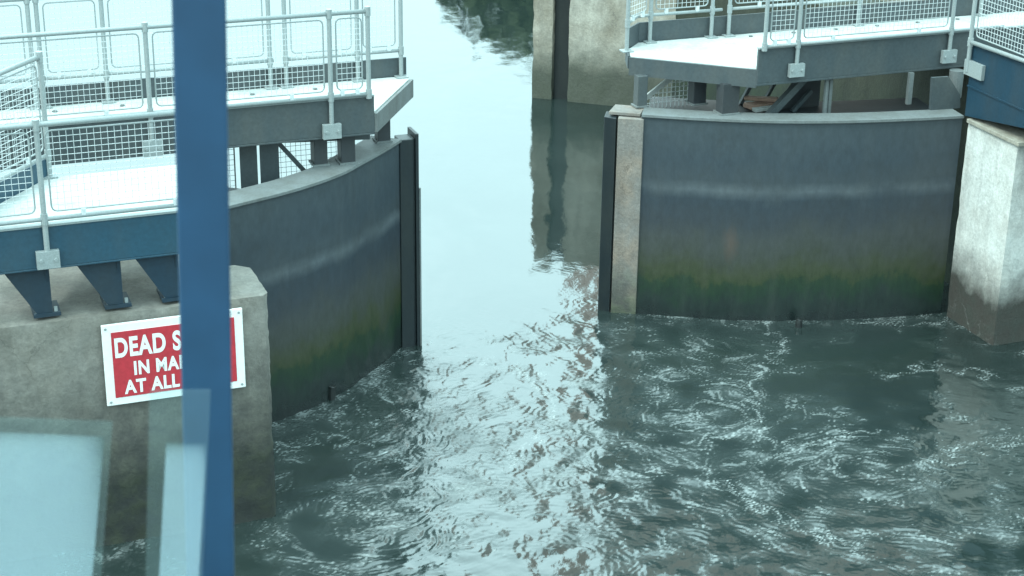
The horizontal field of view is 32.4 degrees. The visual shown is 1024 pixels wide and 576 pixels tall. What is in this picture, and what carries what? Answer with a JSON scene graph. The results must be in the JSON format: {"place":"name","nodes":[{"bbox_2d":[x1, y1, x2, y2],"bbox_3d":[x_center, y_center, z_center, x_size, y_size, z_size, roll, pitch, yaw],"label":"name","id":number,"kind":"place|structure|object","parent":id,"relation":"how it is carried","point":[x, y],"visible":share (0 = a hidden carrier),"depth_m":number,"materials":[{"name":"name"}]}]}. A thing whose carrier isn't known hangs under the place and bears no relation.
{"place":"outdoors","nodes":[
{"label":"outdoors","id":0,"kind":"place"},
{"bbox_2d":[171,0,233,575],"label":"steel post","id":1,"kind":"object","parent":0,"point":[199,34],"depth_m":3.29,"materials":[{"name":"blue metal"}]},
{"bbox_2d":[0,0,1023,575],"bbox_3d":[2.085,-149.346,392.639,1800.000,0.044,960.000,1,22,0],"label":"water","id":2,"kind":"structure","parent":0,"point":[526,408],"depth_m":19.58,"materials":[{"name":"liquid"}]},
{"bbox_2d":[0,259,275,562],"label":"concrete pier","id":3,"kind":"structure","parent":2,"relation":"in","point":[83,465],"depth_m":16.42,"materials":[{"name":"grey concrete"}]},
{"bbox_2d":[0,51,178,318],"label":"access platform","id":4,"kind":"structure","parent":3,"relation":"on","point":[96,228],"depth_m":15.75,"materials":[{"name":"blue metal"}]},
{"bbox_2d":[101,308,245,405],"bbox_3d":[-3.112,0.635,16.246,1.290,0.800,0.040,-7,23,-19],"label":"warning sign","id":5,"kind":"object","parent":3,"relation":"attached to","point":[142,360],"visible":0.54,"depth_m":16.15,"materials":[{"name":"red metal"}]},
{"bbox_2d":[0,0,421,421],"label":"lock gate","id":6,"kind":"structure","parent":3,"relation":"attached to","point":[325,249],"depth_m":19.14,"materials":[{"name":"metal"}]},
{"bbox_2d":[328,385,335,400],"bbox_3d":[-2.029,1.399,19.869,0.104,0.667,0.099,1,22,0],"label":"timber stub","id":7,"kind":"object","parent":2,"relation":"in","point":[331,392],"visible":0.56,"depth_m":19.74,"materials":[{"name":"grey wood"}]},
{"bbox_2d":[532,0,917,105],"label":"quay wall","id":8,"kind":"structure","parent":2,"relation":"in","point":[578,56],"depth_m":30.75,"materials":[{"name":"concrete"}]},
{"bbox_2d":[795,318,802,327],"bbox_3d":[3.565,0.661,21.966,0.093,0.609,0.089,1,22,0],"label":"timber stub","id":9,"kind":"object","parent":2,"relation":"in","point":[798,322],"visible":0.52,"depth_m":21.85,"materials":[{"name":"grey wood"}]},
{"bbox_2d":[672,0,972,283],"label":"recess wall","id":10,"kind":"structure","parent":2,"relation":"in","point":[888,86],"depth_m":24.61,"materials":[{"name":"concrete"}]},
{"bbox_2d":[947,124,1023,345],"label":"concrete pier","id":11,"kind":"structure","parent":2,"relation":"in","point":[986,297],"depth_m":21.28,"materials":[{"name":"grey concrete"}]},
{"bbox_2d":[598,0,1023,320],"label":"lock gate","id":12,"kind":"structure","parent":11,"relation":"attached to","point":[797,199],"depth_m":21.64,"materials":[{"name":"metal"}]},
{"bbox_2d":[743,101,774,109],"bbox_3d":[3.175,-2.313,22.091,0.544,0.064,0.179,-11,25,-27],"label":"plank","id":13,"kind":"object","parent":12,"relation":"on","point":[748,105],"visible":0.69,"depth_m":21.99,"materials":[{"name":"brown wood"}]},
{"bbox_2d":[744,95,777,101],"bbox_3d":[3.125,-2.378,22.089,0.415,0.052,0.109,6,23,13],"label":"plank","id":14,"kind":"object","parent":13,"relation":"on","point":[762,98],"visible":0.84,"depth_m":22.05,"materials":[{"name":"brown wood"}]},
{"bbox_2d":[752,105,771,112],"bbox_3d":[3.154,-2.230,21.850,0.358,0.053,0.088,-9,24,-22],"label":"plank","id":15,"kind":"object","parent":12,"relation":"on","point":[760,109],"visible":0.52,"depth_m":21.80,"materials":[{"name":"grey wood"}]},
{"bbox_2d":[963,0,1023,146],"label":"access platform","id":16,"kind":"structure","parent":11,"relation":"on","point":[995,99],"depth_m":20.70,"materials":[{"name":"metal"}]}
]}

